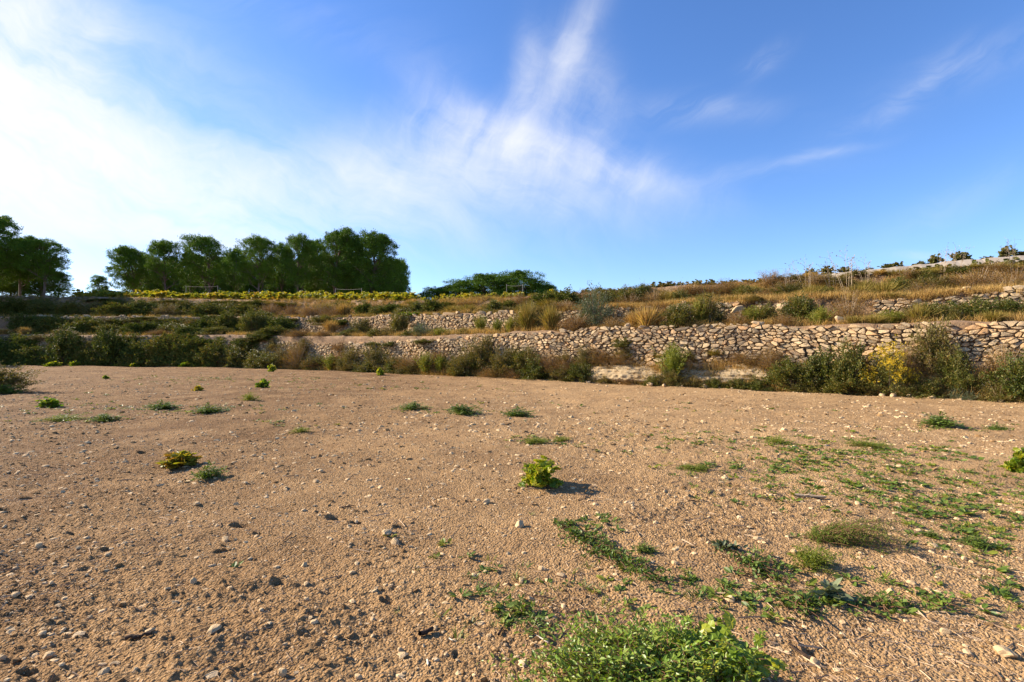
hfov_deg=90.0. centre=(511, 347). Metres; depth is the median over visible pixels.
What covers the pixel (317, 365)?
dry shrub
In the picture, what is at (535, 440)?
weed
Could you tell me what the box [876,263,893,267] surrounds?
grape vine
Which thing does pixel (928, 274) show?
green shrub
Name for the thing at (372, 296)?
grape vine
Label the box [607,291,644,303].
dry shrub
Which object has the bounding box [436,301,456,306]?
bramble bush
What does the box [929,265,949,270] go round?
grass tussock
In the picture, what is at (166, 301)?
bramble bush
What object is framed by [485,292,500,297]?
grape vine
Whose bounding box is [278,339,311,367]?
dry shrub
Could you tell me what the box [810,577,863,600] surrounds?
trailing weed
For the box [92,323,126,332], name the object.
bramble bush
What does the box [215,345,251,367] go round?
green shrub
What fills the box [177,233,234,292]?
pine tree
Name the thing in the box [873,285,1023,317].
dry stone wall
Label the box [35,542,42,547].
rock
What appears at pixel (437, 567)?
stick
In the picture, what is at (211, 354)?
bramble bush
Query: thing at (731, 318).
dry shrub
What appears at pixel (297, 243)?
pine tree
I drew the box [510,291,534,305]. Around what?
dry shrub
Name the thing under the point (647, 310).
dry shrub
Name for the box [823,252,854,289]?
dead stalks
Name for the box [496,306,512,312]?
wild shrub
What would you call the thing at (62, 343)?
bramble bush
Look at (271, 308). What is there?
dry shrub
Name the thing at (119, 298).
green scrub
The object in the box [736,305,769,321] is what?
broom shrub
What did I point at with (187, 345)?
bramble bush
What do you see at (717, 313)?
wild shrub
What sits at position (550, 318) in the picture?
grass tussock
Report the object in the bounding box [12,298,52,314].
bramble bush
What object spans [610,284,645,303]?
green shrub
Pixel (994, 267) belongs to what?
dry shrub
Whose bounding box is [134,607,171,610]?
stick
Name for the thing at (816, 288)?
grass tussock
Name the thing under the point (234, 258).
pine tree
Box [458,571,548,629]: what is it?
trailing weed
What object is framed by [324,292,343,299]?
grape vine
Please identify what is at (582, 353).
wild shrub
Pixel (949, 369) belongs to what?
green shrub
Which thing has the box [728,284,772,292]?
grass tussock
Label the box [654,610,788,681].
grape vine
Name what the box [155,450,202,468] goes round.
grape vine
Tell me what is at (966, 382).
green shrub
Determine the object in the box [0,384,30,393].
weed
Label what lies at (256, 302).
bramble bush
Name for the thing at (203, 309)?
bramble bush
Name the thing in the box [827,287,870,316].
dry shrub
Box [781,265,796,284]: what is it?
dead stalks
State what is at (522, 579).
rock
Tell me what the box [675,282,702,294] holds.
dry shrub
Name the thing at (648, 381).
green shrub
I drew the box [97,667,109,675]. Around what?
rock
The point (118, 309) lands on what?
bramble bush
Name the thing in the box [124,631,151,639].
stick
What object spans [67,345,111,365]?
bramble bush
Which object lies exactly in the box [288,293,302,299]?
grape vine
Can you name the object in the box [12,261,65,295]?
pine tree
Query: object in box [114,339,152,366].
bramble bush
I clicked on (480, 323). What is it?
broom shrub
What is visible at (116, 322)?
bramble bush
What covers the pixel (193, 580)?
rock
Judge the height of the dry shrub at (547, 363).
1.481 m
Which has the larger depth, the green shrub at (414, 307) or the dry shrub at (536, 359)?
the green shrub at (414, 307)
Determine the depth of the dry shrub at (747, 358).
20.83 m
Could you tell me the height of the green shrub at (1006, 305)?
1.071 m
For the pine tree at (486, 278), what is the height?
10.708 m
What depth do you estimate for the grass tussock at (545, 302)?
31.91 m
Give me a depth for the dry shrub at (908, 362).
17.27 m
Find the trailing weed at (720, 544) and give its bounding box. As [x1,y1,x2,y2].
[710,539,747,549]
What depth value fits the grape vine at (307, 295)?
54.31 m
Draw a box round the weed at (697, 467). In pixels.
[678,463,716,471]
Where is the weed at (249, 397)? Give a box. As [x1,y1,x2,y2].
[240,392,261,400]
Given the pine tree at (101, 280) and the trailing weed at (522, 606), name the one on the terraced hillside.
the pine tree at (101, 280)
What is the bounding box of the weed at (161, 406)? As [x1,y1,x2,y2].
[141,399,182,410]
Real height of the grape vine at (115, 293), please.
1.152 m
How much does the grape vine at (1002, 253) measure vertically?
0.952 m
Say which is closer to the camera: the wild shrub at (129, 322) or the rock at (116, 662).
the rock at (116, 662)
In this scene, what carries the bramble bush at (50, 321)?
on the terraced hillside
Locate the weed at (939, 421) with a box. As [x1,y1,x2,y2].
[917,411,967,428]
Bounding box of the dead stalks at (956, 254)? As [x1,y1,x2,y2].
[948,247,968,263]
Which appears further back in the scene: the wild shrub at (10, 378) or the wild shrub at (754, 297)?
the wild shrub at (754, 297)
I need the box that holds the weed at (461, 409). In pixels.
[448,402,483,415]
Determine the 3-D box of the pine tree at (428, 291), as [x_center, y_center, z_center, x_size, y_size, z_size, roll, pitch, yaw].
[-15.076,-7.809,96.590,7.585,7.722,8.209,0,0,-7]
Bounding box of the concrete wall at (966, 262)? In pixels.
[799,255,1023,278]
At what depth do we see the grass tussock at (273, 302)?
54.09 m
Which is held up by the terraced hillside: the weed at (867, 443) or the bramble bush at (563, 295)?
the bramble bush at (563, 295)
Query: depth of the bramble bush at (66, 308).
56.65 m
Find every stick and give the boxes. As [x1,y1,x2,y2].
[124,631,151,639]
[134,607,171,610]
[413,563,460,567]
[418,626,433,635]
[788,642,810,658]
[794,492,825,497]
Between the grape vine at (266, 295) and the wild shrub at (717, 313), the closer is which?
the wild shrub at (717, 313)
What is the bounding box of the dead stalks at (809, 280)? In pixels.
[785,258,812,284]
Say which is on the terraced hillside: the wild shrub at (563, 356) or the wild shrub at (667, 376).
the wild shrub at (563, 356)
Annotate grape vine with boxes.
[34,396,64,407]
[43,361,61,366]
[69,289,83,296]
[69,360,81,365]
[87,290,98,296]
[101,291,117,296]
[110,290,120,296]
[125,292,139,296]
[130,361,140,366]
[142,293,154,296]
[147,289,161,293]
[152,291,165,297]
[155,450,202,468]
[162,291,171,297]
[166,291,176,297]
[175,293,189,298]
[178,361,191,366]
[186,293,202,298]
[191,385,203,390]
[193,294,206,298]
[207,292,220,299]
[212,292,223,298]
[226,292,240,298]
[232,293,245,299]
[244,292,258,299]
[254,378,269,387]
[260,291,272,299]
[267,364,276,371]
[272,292,290,299]
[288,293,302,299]
[297,293,308,299]
[301,292,314,299]
[307,293,322,298]
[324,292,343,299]
[336,292,351,299]
[346,294,360,301]
[366,293,376,299]
[373,293,386,300]
[376,367,384,375]
[380,292,391,299]
[390,292,410,300]
[400,295,414,300]
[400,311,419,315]
[403,292,420,299]
[446,294,456,298]
[461,292,473,298]
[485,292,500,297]
[512,292,525,296]
[518,455,563,487]
[649,282,658,287]
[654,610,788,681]
[664,281,675,286]
[692,279,706,284]
[702,279,715,284]
[803,268,819,273]
[817,265,836,274]
[837,266,849,271]
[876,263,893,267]
[889,261,905,266]
[908,267,927,270]
[912,261,933,264]
[928,253,944,263]
[947,251,965,260]
[961,252,972,259]
[971,259,984,264]
[985,258,1000,264]
[997,245,1017,256]
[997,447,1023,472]
[1001,256,1023,264]
[1013,251,1023,255]
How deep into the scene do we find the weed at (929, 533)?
4.35 m
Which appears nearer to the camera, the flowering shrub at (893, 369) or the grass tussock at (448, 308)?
the flowering shrub at (893, 369)
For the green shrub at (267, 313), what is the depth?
48.73 m
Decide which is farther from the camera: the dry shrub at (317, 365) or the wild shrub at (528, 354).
the dry shrub at (317, 365)
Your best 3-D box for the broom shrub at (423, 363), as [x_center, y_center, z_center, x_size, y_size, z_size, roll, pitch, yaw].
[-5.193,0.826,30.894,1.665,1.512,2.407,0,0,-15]
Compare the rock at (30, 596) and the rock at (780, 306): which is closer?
the rock at (30, 596)
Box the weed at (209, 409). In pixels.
[181,402,227,413]
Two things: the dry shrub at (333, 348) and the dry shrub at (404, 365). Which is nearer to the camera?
the dry shrub at (404, 365)
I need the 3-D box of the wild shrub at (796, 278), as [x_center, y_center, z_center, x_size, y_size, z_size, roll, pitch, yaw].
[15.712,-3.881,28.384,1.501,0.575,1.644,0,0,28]
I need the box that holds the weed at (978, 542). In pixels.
[954,531,1004,549]
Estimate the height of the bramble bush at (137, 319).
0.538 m
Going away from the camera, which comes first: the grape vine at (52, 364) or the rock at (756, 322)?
the rock at (756, 322)
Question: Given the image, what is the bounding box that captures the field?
[0,365,1023,681]
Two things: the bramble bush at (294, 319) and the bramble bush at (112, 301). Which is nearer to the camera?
the bramble bush at (294, 319)
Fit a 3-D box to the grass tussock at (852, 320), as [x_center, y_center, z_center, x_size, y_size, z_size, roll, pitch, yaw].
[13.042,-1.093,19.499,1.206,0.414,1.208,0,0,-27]
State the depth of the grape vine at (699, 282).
33.87 m
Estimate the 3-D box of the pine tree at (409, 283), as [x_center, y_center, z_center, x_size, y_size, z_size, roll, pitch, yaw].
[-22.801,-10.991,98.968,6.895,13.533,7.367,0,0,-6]
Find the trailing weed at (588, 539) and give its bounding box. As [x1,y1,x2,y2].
[553,520,680,584]
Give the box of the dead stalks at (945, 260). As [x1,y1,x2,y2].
[936,249,953,273]
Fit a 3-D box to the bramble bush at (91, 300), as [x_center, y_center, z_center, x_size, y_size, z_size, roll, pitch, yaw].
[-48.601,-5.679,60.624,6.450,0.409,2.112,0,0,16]
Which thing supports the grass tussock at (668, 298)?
on the terraced hillside
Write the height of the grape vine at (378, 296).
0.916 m
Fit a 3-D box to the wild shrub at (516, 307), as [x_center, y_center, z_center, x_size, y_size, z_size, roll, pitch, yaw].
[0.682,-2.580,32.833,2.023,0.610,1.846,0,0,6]
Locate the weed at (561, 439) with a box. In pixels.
[550,435,571,441]
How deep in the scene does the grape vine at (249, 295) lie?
57.87 m
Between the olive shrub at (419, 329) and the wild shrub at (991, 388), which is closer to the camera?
the wild shrub at (991, 388)
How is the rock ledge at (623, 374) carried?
on the terraced hillside
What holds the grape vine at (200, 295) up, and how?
on the terraced hillside
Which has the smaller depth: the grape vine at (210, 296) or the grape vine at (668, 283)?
the grape vine at (668, 283)
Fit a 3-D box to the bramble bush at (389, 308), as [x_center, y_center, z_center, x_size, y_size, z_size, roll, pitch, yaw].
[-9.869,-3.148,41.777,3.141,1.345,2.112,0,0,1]
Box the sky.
[0,0,1023,296]
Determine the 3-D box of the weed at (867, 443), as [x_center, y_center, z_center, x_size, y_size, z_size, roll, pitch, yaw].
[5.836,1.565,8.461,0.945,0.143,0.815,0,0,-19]
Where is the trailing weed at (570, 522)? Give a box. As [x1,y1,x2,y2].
[551,517,578,528]
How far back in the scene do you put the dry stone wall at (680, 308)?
25.91 m
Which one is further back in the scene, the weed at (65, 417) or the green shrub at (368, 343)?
the green shrub at (368, 343)
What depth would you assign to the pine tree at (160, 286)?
98.97 m
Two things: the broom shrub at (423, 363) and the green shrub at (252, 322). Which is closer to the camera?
the broom shrub at (423, 363)
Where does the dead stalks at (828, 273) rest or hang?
on the terraced hillside
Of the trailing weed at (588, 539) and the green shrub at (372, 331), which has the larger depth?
the green shrub at (372, 331)
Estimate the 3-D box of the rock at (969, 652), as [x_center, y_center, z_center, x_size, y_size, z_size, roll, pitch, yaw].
[2.354,1.580,2.644,0.039,0.031,0.052,0,0,-22]
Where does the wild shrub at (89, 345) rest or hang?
on the terraced hillside
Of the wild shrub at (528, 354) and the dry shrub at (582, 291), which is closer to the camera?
the wild shrub at (528, 354)
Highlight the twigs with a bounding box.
[0,405,1023,681]
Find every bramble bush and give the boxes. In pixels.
[0,296,28,316]
[0,332,42,364]
[1,310,42,332]
[1,331,35,347]
[6,343,52,365]
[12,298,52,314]
[29,314,72,323]
[31,313,72,334]
[40,320,88,365]
[47,300,89,315]
[55,317,108,333]
[66,315,90,322]
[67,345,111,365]
[82,298,118,301]
[84,324,131,365]
[90,301,132,315]
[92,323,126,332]
[101,299,128,305]
[106,317,128,328]
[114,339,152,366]
[116,319,162,334]
[116,331,153,351]
[123,298,158,315]
[124,316,163,320]
[131,329,184,366]
[144,301,170,306]
[153,318,184,327]
[154,300,192,302]
[161,331,209,366]
[166,333,198,339]
[169,298,198,315]
[171,325,207,334]
[175,316,196,323]
[177,346,220,366]
[183,335,226,350]
[185,300,228,316]
[187,313,216,331]
[191,336,231,366]
[207,308,243,331]
[215,300,238,303]
[223,302,263,316]
[228,333,262,353]
[237,299,266,307]
[237,333,277,340]
[241,313,278,327]
[256,325,293,335]
[266,312,299,331]
[270,318,297,321]
[273,303,295,306]
[321,319,350,325]
[331,300,352,307]
[351,300,373,314]
[372,302,401,315]
[415,298,448,313]
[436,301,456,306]
[499,298,515,308]
[527,288,557,305]
[553,284,584,305]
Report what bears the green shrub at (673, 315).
on the terraced hillside
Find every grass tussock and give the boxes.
[0,328,14,333]
[16,326,33,334]
[259,301,285,303]
[316,301,334,312]
[320,318,339,332]
[333,302,355,315]
[440,304,460,311]
[453,303,483,311]
[511,297,545,330]
[533,298,557,307]
[536,304,564,329]
[620,310,639,328]
[622,306,666,328]
[651,288,671,299]
[657,290,676,301]
[703,348,727,356]
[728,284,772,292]
[786,288,819,295]
[792,283,836,294]
[793,271,832,278]
[834,281,883,294]
[839,315,865,323]
[845,279,880,289]
[859,278,916,293]
[862,314,897,323]
[872,269,889,274]
[874,291,914,297]
[885,268,909,277]
[889,301,949,321]
[916,267,943,274]
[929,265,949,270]
[960,263,999,268]
[971,309,1011,321]
[1000,262,1023,270]
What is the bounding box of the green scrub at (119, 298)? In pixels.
[0,266,1023,399]
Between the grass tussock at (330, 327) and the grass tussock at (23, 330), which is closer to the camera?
the grass tussock at (330, 327)
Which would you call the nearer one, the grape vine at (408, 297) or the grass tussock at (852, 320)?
the grass tussock at (852, 320)
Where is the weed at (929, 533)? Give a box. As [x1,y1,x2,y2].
[918,528,947,539]
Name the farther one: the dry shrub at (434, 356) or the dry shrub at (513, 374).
the dry shrub at (434, 356)
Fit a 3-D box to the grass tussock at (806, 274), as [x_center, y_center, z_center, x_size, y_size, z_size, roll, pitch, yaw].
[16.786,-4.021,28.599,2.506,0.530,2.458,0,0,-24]
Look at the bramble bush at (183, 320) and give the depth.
50.41 m
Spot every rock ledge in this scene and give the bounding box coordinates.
[589,363,766,384]
[877,373,956,391]
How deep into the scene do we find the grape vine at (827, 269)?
35.31 m
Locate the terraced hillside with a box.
[0,265,1023,390]
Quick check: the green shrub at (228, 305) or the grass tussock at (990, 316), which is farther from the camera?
the green shrub at (228, 305)
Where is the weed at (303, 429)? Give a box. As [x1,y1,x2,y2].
[288,427,313,433]
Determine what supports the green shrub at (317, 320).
on the terraced hillside
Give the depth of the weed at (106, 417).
11.24 m
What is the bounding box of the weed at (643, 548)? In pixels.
[628,540,659,556]
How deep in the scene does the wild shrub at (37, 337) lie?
48.80 m
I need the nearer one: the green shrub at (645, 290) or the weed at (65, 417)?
the weed at (65, 417)
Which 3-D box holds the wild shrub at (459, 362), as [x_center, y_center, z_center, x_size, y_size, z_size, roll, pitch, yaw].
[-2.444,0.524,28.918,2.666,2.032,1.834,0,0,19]
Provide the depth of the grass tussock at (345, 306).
45.52 m
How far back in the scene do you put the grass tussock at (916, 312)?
18.82 m
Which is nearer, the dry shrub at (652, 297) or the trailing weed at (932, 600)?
the trailing weed at (932, 600)
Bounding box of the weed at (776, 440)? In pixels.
[759,433,795,444]
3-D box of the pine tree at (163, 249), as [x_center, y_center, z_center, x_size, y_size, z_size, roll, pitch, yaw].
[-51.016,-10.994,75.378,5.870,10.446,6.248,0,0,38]
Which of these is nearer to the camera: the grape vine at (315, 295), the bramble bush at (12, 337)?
the bramble bush at (12, 337)
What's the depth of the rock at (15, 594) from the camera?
3.30 m
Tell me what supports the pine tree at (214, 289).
on the terraced hillside
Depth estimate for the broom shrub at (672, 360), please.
21.86 m
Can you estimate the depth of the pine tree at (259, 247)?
75.03 m
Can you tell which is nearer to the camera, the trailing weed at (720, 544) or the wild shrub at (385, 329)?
the trailing weed at (720, 544)
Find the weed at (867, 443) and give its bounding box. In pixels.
[836,437,891,449]
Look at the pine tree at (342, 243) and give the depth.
76.74 m
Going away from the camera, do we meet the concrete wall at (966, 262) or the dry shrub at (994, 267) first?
the dry shrub at (994, 267)
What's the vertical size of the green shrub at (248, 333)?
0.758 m
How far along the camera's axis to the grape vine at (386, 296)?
47.51 m
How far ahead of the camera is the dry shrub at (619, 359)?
23.75 m
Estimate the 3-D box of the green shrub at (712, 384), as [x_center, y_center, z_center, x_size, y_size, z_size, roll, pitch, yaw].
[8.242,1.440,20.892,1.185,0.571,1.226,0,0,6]
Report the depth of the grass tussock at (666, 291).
28.98 m
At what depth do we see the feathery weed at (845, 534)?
4.11 m
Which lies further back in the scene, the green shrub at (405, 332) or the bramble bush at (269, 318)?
the bramble bush at (269, 318)
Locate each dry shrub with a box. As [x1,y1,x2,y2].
[145,328,169,334]
[255,301,283,315]
[275,301,303,316]
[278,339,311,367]
[282,328,312,336]
[292,303,329,317]
[299,356,327,366]
[306,328,337,336]
[314,301,352,315]
[325,347,344,366]
[327,339,345,350]
[390,351,420,369]
[424,347,448,366]
[451,300,479,305]
[475,366,502,377]
[500,366,524,378]
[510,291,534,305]
[524,352,546,368]
[529,347,564,373]
[543,355,581,372]
[549,299,574,310]
[550,299,571,307]
[552,310,589,330]
[576,287,598,300]
[583,349,617,362]
[586,347,599,355]
[600,316,622,327]
[603,349,636,363]
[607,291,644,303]
[617,378,636,384]
[635,303,668,328]
[640,288,669,302]
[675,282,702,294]
[690,284,726,296]
[705,278,738,294]
[720,310,756,327]
[724,350,744,361]
[727,350,764,364]
[751,342,792,367]
[752,288,770,296]
[755,269,787,287]
[767,276,805,292]
[770,312,798,325]
[800,271,837,286]
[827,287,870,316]
[841,287,863,295]
[892,332,924,378]
[893,265,924,280]
[897,280,943,292]
[912,288,944,295]
[942,273,963,284]
[947,266,1007,287]
[953,267,999,286]
[959,357,1000,390]
[974,258,1012,273]
[979,338,1023,377]
[982,273,1023,286]
[984,259,1023,286]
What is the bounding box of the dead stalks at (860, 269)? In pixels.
[847,259,870,281]
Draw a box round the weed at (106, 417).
[86,412,125,421]
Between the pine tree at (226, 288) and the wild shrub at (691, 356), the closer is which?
the wild shrub at (691, 356)
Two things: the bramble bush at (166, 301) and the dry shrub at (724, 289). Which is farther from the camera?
the bramble bush at (166, 301)
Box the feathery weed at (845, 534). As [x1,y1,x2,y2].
[800,516,916,553]
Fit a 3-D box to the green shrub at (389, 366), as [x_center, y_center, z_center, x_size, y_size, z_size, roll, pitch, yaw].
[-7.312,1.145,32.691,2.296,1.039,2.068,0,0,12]
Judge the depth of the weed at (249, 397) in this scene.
15.27 m
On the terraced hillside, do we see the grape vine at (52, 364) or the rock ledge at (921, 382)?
the rock ledge at (921, 382)
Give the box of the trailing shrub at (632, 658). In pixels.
[476,583,796,681]
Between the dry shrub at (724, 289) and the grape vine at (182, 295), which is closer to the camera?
the dry shrub at (724, 289)
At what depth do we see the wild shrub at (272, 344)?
41.47 m
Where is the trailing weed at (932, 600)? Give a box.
[750,580,974,620]
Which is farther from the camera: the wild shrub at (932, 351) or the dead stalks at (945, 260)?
the dead stalks at (945, 260)
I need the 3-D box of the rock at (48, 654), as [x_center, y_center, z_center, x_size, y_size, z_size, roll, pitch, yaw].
[-2.433,1.609,2.686,0.073,0.032,0.050,-15,-6,28]
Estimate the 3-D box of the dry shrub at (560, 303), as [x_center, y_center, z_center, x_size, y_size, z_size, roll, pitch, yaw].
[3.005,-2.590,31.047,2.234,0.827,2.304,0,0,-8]
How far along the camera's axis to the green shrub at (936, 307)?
18.51 m
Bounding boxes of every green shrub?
[25,296,58,314]
[156,321,188,332]
[198,325,239,334]
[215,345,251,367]
[217,300,237,312]
[236,306,269,332]
[240,347,267,368]
[245,328,264,335]
[247,310,275,315]
[251,351,287,368]
[305,315,346,324]
[337,328,356,335]
[350,361,376,372]
[364,341,380,346]
[365,304,382,315]
[366,327,380,336]
[381,341,395,345]
[383,359,401,373]
[388,307,410,332]
[391,306,410,315]
[401,330,411,335]
[406,300,421,312]
[413,338,433,343]
[447,367,471,376]
[465,350,489,369]
[480,298,503,312]
[504,347,528,368]
[513,355,551,379]
[564,361,593,381]
[598,289,621,303]
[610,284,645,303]
[610,337,630,347]
[630,283,651,293]
[640,373,661,385]
[658,299,698,328]
[670,287,694,299]
[701,378,726,387]
[721,376,747,389]
[731,285,767,295]
[742,374,773,391]
[755,303,781,322]
[762,355,820,389]
[776,290,825,321]
[798,345,840,390]
[808,284,839,292]
[819,336,876,386]
[819,372,879,395]
[886,274,920,292]
[899,376,949,398]
[906,269,940,281]
[918,300,960,320]
[932,344,976,390]
[939,264,978,274]
[944,295,996,320]
[944,366,987,393]
[977,294,1023,315]
[978,347,1023,401]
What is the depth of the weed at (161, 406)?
13.85 m
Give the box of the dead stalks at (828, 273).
[817,262,839,285]
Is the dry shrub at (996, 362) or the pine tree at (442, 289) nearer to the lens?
the dry shrub at (996, 362)
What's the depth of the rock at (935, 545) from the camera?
4.10 m
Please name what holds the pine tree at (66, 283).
on the terraced hillside
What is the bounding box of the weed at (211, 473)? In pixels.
[185,460,228,481]
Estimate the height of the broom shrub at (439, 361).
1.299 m
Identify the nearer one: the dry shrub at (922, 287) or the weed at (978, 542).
the weed at (978, 542)
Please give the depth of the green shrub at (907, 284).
24.12 m
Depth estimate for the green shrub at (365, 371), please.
33.80 m
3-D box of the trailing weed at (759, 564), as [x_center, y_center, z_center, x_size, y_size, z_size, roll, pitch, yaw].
[1.764,1.546,3.644,0.471,0.126,0.517,0,0,0]
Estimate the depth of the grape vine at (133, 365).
43.83 m
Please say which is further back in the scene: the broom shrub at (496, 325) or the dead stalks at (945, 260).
the broom shrub at (496, 325)
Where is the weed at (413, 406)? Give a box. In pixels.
[391,401,432,409]
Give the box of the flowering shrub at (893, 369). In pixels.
[858,334,923,395]
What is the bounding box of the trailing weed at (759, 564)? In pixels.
[714,544,797,583]
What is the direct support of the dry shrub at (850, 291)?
on the terraced hillside
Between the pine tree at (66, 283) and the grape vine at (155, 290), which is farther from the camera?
the pine tree at (66, 283)
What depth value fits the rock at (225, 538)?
4.31 m
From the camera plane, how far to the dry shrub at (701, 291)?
29.14 m
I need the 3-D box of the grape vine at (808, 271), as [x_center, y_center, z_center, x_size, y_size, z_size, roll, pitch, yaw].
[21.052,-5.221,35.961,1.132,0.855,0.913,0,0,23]
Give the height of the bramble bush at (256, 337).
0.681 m
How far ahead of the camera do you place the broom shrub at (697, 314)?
23.46 m
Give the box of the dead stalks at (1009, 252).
[1000,239,1018,263]
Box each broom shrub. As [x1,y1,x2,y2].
[313,353,340,369]
[413,351,434,373]
[432,327,449,334]
[432,354,446,371]
[470,315,491,330]
[488,318,503,331]
[502,315,518,332]
[651,340,689,375]
[686,295,711,322]
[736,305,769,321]
[802,304,836,324]
[862,309,908,323]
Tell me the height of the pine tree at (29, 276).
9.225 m
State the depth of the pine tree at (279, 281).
81.42 m
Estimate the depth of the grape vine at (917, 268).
28.06 m
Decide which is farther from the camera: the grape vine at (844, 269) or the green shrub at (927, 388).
the grape vine at (844, 269)
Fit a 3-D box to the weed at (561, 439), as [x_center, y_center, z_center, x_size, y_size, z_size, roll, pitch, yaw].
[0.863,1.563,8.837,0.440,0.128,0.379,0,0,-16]
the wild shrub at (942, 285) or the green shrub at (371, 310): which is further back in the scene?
the green shrub at (371, 310)
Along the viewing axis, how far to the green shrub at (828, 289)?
25.05 m
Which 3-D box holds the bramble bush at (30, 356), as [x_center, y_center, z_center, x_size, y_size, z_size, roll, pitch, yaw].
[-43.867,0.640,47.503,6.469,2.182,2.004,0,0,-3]
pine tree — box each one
[0,215,30,287]
[0,263,43,295]
[0,277,32,295]
[2,235,49,295]
[6,237,72,295]
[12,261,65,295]
[46,271,76,296]
[85,274,112,292]
[102,244,156,291]
[120,252,161,292]
[140,238,187,291]
[150,260,172,291]
[169,263,207,293]
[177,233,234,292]
[177,252,204,293]
[201,255,220,292]
[216,258,255,293]
[221,247,250,291]
[233,233,280,291]
[236,261,265,293]
[264,255,300,293]
[269,241,296,292]
[278,233,320,292]
[295,238,333,294]
[308,226,364,293]
[314,255,337,293]
[334,237,369,293]
[346,228,404,294]
[388,257,411,291]
[388,258,407,292]
[418,286,448,299]
[430,284,459,298]
[438,278,489,297]
[456,272,519,297]
[495,269,546,296]
[521,281,556,294]
[539,283,557,290]
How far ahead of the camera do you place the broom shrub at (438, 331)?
32.43 m
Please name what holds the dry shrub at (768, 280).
on the terraced hillside
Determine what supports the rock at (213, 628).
on the field
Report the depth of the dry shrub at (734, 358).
21.16 m
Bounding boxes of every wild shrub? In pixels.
[0,361,46,391]
[27,334,53,339]
[47,329,79,334]
[71,299,104,314]
[81,331,97,348]
[117,318,137,325]
[149,302,183,316]
[179,317,197,325]
[263,341,296,367]
[264,336,281,350]
[292,336,311,352]
[298,351,324,369]
[332,342,361,370]
[342,357,363,368]
[347,316,373,334]
[351,340,390,371]
[374,354,404,369]
[375,325,395,335]
[390,361,422,374]
[445,339,480,374]
[464,330,497,370]
[487,345,518,373]
[488,355,516,373]
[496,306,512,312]
[510,304,527,310]
[511,344,538,371]
[513,298,539,327]
[536,302,564,310]
[546,362,573,380]
[550,349,573,360]
[571,343,595,366]
[590,375,611,383]
[597,288,617,294]
[612,346,631,358]
[656,366,688,386]
[678,350,696,360]
[682,372,703,387]
[686,288,735,325]
[741,294,763,301]
[768,279,806,294]
[769,275,793,282]
[783,272,808,281]
[785,372,832,392]
[821,274,857,286]
[842,269,872,276]
[855,377,890,395]
[904,311,964,373]
[910,272,962,289]
[930,307,973,320]
[967,375,1023,402]
[1005,301,1023,315]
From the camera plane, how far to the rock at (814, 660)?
2.62 m
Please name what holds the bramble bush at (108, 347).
on the terraced hillside
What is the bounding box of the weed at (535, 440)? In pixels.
[519,436,549,443]
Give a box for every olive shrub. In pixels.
[407,322,434,335]
[570,281,618,326]
[943,386,980,399]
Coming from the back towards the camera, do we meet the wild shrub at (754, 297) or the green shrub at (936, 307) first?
the wild shrub at (754, 297)
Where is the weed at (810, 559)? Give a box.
[787,537,842,574]
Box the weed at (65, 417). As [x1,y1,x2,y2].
[32,413,90,421]
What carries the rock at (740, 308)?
on the terraced hillside
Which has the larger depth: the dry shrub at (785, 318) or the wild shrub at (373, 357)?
the wild shrub at (373, 357)
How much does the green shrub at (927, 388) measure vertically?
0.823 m
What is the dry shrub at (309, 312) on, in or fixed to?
on the terraced hillside
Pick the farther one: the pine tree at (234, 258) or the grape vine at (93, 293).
the pine tree at (234, 258)
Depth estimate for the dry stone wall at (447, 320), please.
34.86 m
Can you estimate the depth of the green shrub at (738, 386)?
20.23 m
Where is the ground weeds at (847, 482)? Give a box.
[1,374,1023,642]
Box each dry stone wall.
[0,321,1023,376]
[24,314,359,332]
[366,310,522,331]
[558,310,580,325]
[604,306,631,324]
[667,301,691,312]
[716,301,739,318]
[755,299,809,318]
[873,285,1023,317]
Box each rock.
[9,591,20,597]
[25,593,34,599]
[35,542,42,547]
[42,651,54,658]
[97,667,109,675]
[109,661,120,665]
[190,577,196,583]
[207,624,221,634]
[222,536,228,541]
[278,668,286,676]
[355,673,361,679]
[382,529,391,535]
[391,538,398,544]
[515,520,523,527]
[519,576,524,583]
[538,566,546,570]
[556,572,565,577]
[725,595,734,602]
[732,305,744,313]
[751,321,764,325]
[776,303,783,312]
[810,657,819,664]
[835,316,846,323]
[886,588,895,594]
[906,580,916,584]
[927,543,938,547]
[939,628,951,633]
[962,649,973,656]
[993,645,1017,657]
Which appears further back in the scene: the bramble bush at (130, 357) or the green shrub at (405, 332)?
the bramble bush at (130, 357)
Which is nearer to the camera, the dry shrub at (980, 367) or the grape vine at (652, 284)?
the dry shrub at (980, 367)
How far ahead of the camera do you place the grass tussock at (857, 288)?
23.14 m
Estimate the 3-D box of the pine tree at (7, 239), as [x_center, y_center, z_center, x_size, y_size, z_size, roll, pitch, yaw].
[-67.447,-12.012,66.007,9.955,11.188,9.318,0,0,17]
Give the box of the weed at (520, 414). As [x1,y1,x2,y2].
[500,406,535,416]
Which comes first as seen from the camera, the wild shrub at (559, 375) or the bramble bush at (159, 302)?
the wild shrub at (559, 375)
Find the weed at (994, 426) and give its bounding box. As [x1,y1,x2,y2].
[981,422,1014,429]

